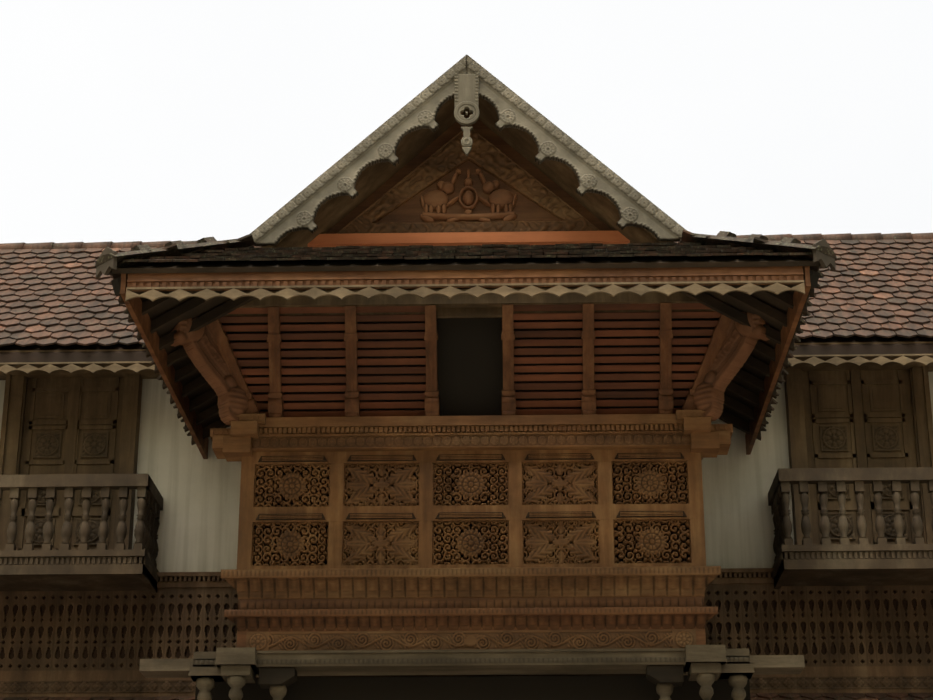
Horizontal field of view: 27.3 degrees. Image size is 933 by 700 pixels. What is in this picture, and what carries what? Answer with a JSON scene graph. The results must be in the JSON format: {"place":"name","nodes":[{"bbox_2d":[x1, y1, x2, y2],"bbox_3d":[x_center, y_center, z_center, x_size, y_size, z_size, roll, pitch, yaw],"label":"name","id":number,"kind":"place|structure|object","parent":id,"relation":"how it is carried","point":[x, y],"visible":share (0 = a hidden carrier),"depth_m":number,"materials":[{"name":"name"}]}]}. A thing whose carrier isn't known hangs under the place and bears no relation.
{"place":"outdoors","nodes":[
{"label":"outdoors","id":0,"kind":"place"},
{"bbox_2d":[111,269,819,444],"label":"roof rafters","id":1,"kind":"object","parent":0,"point":[231,305],"visible":0.29,"depth_m":12.37,"materials":[{"name":"brown wood"}]},
{"bbox_2d":[109,248,820,437],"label":"roof","id":2,"kind":"structure","parent":1,"relation":"on","point":[556,262],"depth_m":11.36,"materials":[{"name":"brown wood"}]},
{"bbox_2d":[108,230,827,435],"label":"bay roof skirt tiles","id":3,"kind":"object","parent":2,"relation":"on","point":[249,251],"visible":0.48,"depth_m":11.50,"materials":[{"name":"brown tile"}]},
{"bbox_2d":[120,266,810,458],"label":"eave fascia","id":4,"kind":"structure","parent":1,"relation":"attached to","point":[503,281],"depth_m":11.21,"materials":[{"name":"brown wood"}]},
{"bbox_2d":[96,239,835,277],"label":"bay eaves corner boards","id":5,"kind":"object","parent":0,"point":[106,267],"visible":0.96,"depth_m":11.19,"materials":[{"name":"wood"}]},
{"bbox_2d":[0,0,932,243],"bbox_3d":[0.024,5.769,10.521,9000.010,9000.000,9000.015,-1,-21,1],"label":"sky","id":6,"kind":"structure","parent":0,"point":[156,120],"depth_m":4416.68,"materials":[{"name":"white"}]},
{"bbox_2d":[222,318,718,415],"bbox_3d":[0.045,0.170,13.376,3.400,1.300,1.878,-1,-21,1],"label":"dark bay interior","id":7,"kind":"object","parent":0,"point":[470,366],"visible":0.11,"depth_m":12.58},
{"bbox_2d":[188,645,754,699],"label":"column capitals","id":8,"kind":"object","parent":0,"point":[705,667],"visible":1,"depth_m":11.85,"materials":[{"name":"wood"}]},
{"bbox_2d":[139,648,804,677],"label":"porch beam","id":9,"kind":"structure","parent":8,"relation":"on","point":[460,662],"depth_m":11.91,"materials":[{"name":"wood"}]},
{"bbox_2d":[253,464,689,565],"bbox_3d":[0.049,1.279,13.139,2.880,0.940,1.525,-1,-21,1],"label":"backing","id":10,"kind":"object","parent":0,"point":[462,531],"visible":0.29,"depth_m":12.40,"materials":[{"name":"brown wood"}]},
{"bbox_2d":[237,596,705,646],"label":"molding","id":11,"kind":"structure","parent":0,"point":[522,602],"depth_m":12.05,"materials":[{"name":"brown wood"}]},
{"bbox_2d":[221,566,720,598],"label":"bay cornice","id":12,"kind":"structure","parent":11,"relation":"attached to","point":[532,582],"depth_m":12.04,"materials":[{"name":"brown wood"}]},
{"bbox_2d":[224,607,717,631],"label":"bay cornice","id":13,"kind":"structure","parent":11,"relation":"attached to","point":[567,618],"depth_m":11.98,"materials":[{"name":"brown wood"}]},
{"bbox_3d":[0.049,2.608,12.600,12.000,0.901,1.520,-1,-21,1],"label":"lower roof deck","id":14,"kind":"object","parent":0,"visible":0},
{"bbox_2d":[0,693,932,699],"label":"roof tiles","id":15,"kind":"object","parent":14,"relation":"on","point":[841,696],"visible":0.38,"depth_m":13.35,"materials":[{"name":"ceramic"}]},
{"label":"ground","id":16,"kind":"structure","parent":0,"visible":0},
{"bbox_2d":[0,372,932,571],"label":"wall","id":17,"kind":"structure","parent":16,"relation":"on","point":[199,523],"depth_m":14.05,"materials":[{"name":"white paint"}]},
{"bbox_2d":[0,373,142,549],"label":"door","id":18,"kind":"structure","parent":17,"relation":"attached to","point":[76,425],"depth_m":14.21,"materials":[{"name":"brown wood"}]},
{"bbox_2d":[0,474,162,592],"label":"balcony","id":19,"kind":"structure","parent":17,"relation":"attached to","point":[65,567],"depth_m":13.47,"materials":[{"name":"brown wood"}]},
{"bbox_2d":[0,572,258,697],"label":"wooden lattice screen","id":20,"kind":"object","parent":17,"relation":"attached to","point":[70,680],"visible":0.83,"depth_m":13.69,"materials":[{"name":"brown wood"}]},
{"bbox_2d":[0,574,932,692],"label":"lattice backing","id":21,"kind":"object","parent":17,"relation":"attached to","point":[709,627],"depth_m":13.66,"materials":[{"name":"brown"}]},
{"bbox_2d":[0,342,932,379],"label":"eaves fascia","id":22,"kind":"structure","parent":17,"relation":"attached to","point":[864,362],"depth_m":13.85,"materials":[{"name":"brown wood"}]},
{"bbox_2d":[0,335,932,362],"bbox_3d":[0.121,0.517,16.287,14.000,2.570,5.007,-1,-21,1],"label":"trim","id":23,"kind":"structure","parent":17,"relation":"on","point":[810,349],"depth_m":13.86,"materials":[{"name":"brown wood"}]},
{"bbox_2d":[0,239,932,346],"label":"roof tiles","id":24,"kind":"object","parent":23,"relation":"on","point":[883,288],"visible":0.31,"depth_m":14.78,"materials":[{"name":"tile"}]},
{"bbox_2d":[0,233,932,249],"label":"roof ridge tiles","id":25,"kind":"object","parent":23,"relation":"on","point":[778,237],"visible":0.15,"depth_m":16.26,"materials":[{"name":"tile"}]},
{"bbox_2d":[261,97,675,290],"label":"soffit","id":26,"kind":"structure","parent":17,"relation":"attached to","point":[333,212],"depth_m":12.45,"materials":[{"name":"wood"}]},
{"bbox_2d":[95,237,250,266],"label":"ridge tiles","id":27,"kind":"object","parent":26,"relation":"on","point":[183,248],"depth_m":11.50,"materials":[{"name":"ceramic"}]},
{"bbox_2d":[171,317,247,425],"bbox_3d":[-1.664,0.091,12.453,0.577,0.694,0.148,19,-28,-40],"label":"corner bracket","id":28,"kind":"object","parent":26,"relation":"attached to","point":[201,349],"visible":0.73,"depth_m":12.45,"materials":[{"name":"brown wood"}]},
{"bbox_2d":[251,55,466,246],"bbox_3d":[-0.684,-1.284,12.282,1.382,1.328,0.061,-1,-21,1],"label":"bargeboard","id":29,"kind":"object","parent":26,"relation":"attached to","point":[300,210],"visible":0.92,"depth_m":12.24,"materials":[{"name":"grey wood"}]},
{"bbox_2d":[323,245,554,250],"bbox_3d":[0.014,-1.075,12.653,2.800,1.306,0.020,-1,-21,1],"label":"gable backing","id":30,"kind":"object","parent":26,"relation":"attached to","point":[420,248],"depth_m":12.49,"materials":[{"name":"brown wood"}]},
{"bbox_2d":[336,126,600,233],"bbox_3d":[0.013,-1.116,12.605,1.736,0.788,0.055,-1,-21,1],"label":"gable frame","id":31,"kind":"object","parent":30,"relation":"attached to","point":[450,155],"visible":0.9,"depth_m":12.55,"materials":[{"name":"brown wood"}]},
{"bbox_2d":[325,111,612,233],"bbox_3d":[0.013,-1.197,12.652,2.509,1.128,0.010,-1,-21,1],"label":"gable panel","id":32,"kind":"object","parent":30,"relation":"attached to","point":[410,210],"depth_m":12.59,"materials":[{"name":"brown wood"}]},
{"bbox_2d":[307,231,629,246],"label":"gable beam","id":33,"kind":"structure","parent":32,"relation":"attached to","point":[470,238],"depth_m":12.41,"materials":[{"name":"brown wood"}]},
{"bbox_2d":[420,169,516,222],"bbox_3d":[0.013,-1.012,12.557,0.630,0.388,0.069,-1,-21,1],"label":"elephant carving","id":34,"kind":"object","parent":32,"relation":"attached to","point":[437,200],"visible":1,"depth_m":12.53},
{"bbox_2d":[454,74,478,155],"bbox_3d":[0.002,-1.506,12.319,0.162,0.576,0.030,-1,-21,1],"label":"gable pendant","id":35,"kind":"object","parent":26,"relation":"attached to","point":[466,91],"visible":1,"depth_m":12.34,"materials":[{"name":"grey wood"}]},
{"bbox_2d":[225,286,714,317],"bbox_3d":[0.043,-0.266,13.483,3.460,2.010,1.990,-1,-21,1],"label":"scalloped eave trim","id":36,"kind":"structure","parent":26,"relation":"on","point":[471,306],"depth_m":12.46,"materials":[{"name":"brown wood"}]},
{"bbox_2d":[237,449,705,568],"bbox_3d":[0.028,1.044,12.361,2.980,0.820,0.088,-1,-21,1],"label":"panel frame","id":37,"kind":"object","parent":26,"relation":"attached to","point":[605,511],"visible":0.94,"depth_m":12.35,"materials":[{"name":"brown wood"}]},
{"bbox_2d":[251,461,691,565],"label":"carved panels","id":38,"kind":"object","parent":37,"relation":"attached to","point":[363,545],"visible":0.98,"depth_m":12.35,"materials":[{"name":"brown wood"}]},
{"bbox_2d":[251,414,702,459],"bbox_3d":[0.029,0.583,12.598,3.080,0.210,0.335,-1,-21,1],"label":"window sill beam","id":39,"kind":"structure","parent":37,"relation":"on","point":[480,432],"depth_m":12.46,"materials":[{"name":"brown wood"}]},
{"bbox_2d":[210,414,265,461],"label":"beam end","id":40,"kind":"structure","parent":39,"relation":"attached to","point":[233,443],"depth_m":12.45,"materials":[{"name":"brown wood"}]},
{"bbox_2d":[208,303,731,416],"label":"wooden posts","id":41,"kind":"object","parent":39,"relation":"on","point":[352,400],"visible":0.71,"depth_m":12.47,"materials":[{"name":"brown wood"}]},
{"bbox_2d":[219,303,720,416],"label":"bay louvre slats","id":42,"kind":"object","parent":41,"relation":"attached to","point":[517,360],"visible":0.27,"depth_m":12.51,"materials":[{"name":"brown wood"}]},
{"bbox_2d":[676,410,732,457],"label":"beam end","id":43,"kind":"structure","parent":39,"relation":"attached to","point":[708,439],"depth_m":12.38,"materials":[{"name":"brown wood"}]},
{"bbox_2d":[467,55,685,241],"bbox_3d":[0.689,-1.298,12.248,1.382,1.328,0.061,-1,-21,1],"label":"bargeboard","id":44,"kind":"object","parent":26,"relation":"attached to","point":[595,175],"visible":0.96,"depth_m":12.21,"materials":[{"name":"grey wood"}]},
{"bbox_2d":[693,312,769,420],"bbox_3d":[1.702,0.058,12.368,0.148,0.694,0.577,19,-28,-40],"label":"corner bracket","id":45,"kind":"object","parent":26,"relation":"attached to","point":[736,349],"visible":0.69,"depth_m":12.37,"materials":[{"name":"brown wood"}]},
{"bbox_2d":[682,231,836,258],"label":"ridge tiles","id":46,"kind":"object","parent":26,"relation":"attached to","point":[728,237],"depth_m":11.41,"materials":[{"name":"ceramic"}]},
{"bbox_2d":[195,675,749,699],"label":"doorway opening","id":47,"kind":"object","parent":17,"relation":"attached to","point":[500,688],"visible":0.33,"depth_m":12.15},
{"bbox_2d":[246,629,695,650],"bbox_3d":[0.025,1.808,11.964,2.800,0.130,0.025,-1,-21,1],"label":"carved frieze","id":48,"kind":"object","parent":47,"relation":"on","point":[476,640],"visible":0.94,"depth_m":11.97,"materials":[{"name":"brown wood"}]},
{"bbox_2d":[683,568,932,694],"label":"wooden lattice screen","id":49,"kind":"object","parent":17,"relation":"attached to","point":[856,676],"visible":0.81,"depth_m":13.56,"materials":[{"name":"brown wood"}]},
{"bbox_2d":[768,467,932,588],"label":"balcony","id":50,"kind":"structure","parent":17,"relation":"attached to","point":[863,562],"depth_m":13.33,"materials":[{"name":"brown wood"}]},
{"bbox_2d":[784,366,932,544],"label":"door","id":51,"kind":"structure","parent":17,"relation":"attached to","point":[860,419],"depth_m":14.06,"materials":[{"name":"brown wood"}]}
]}

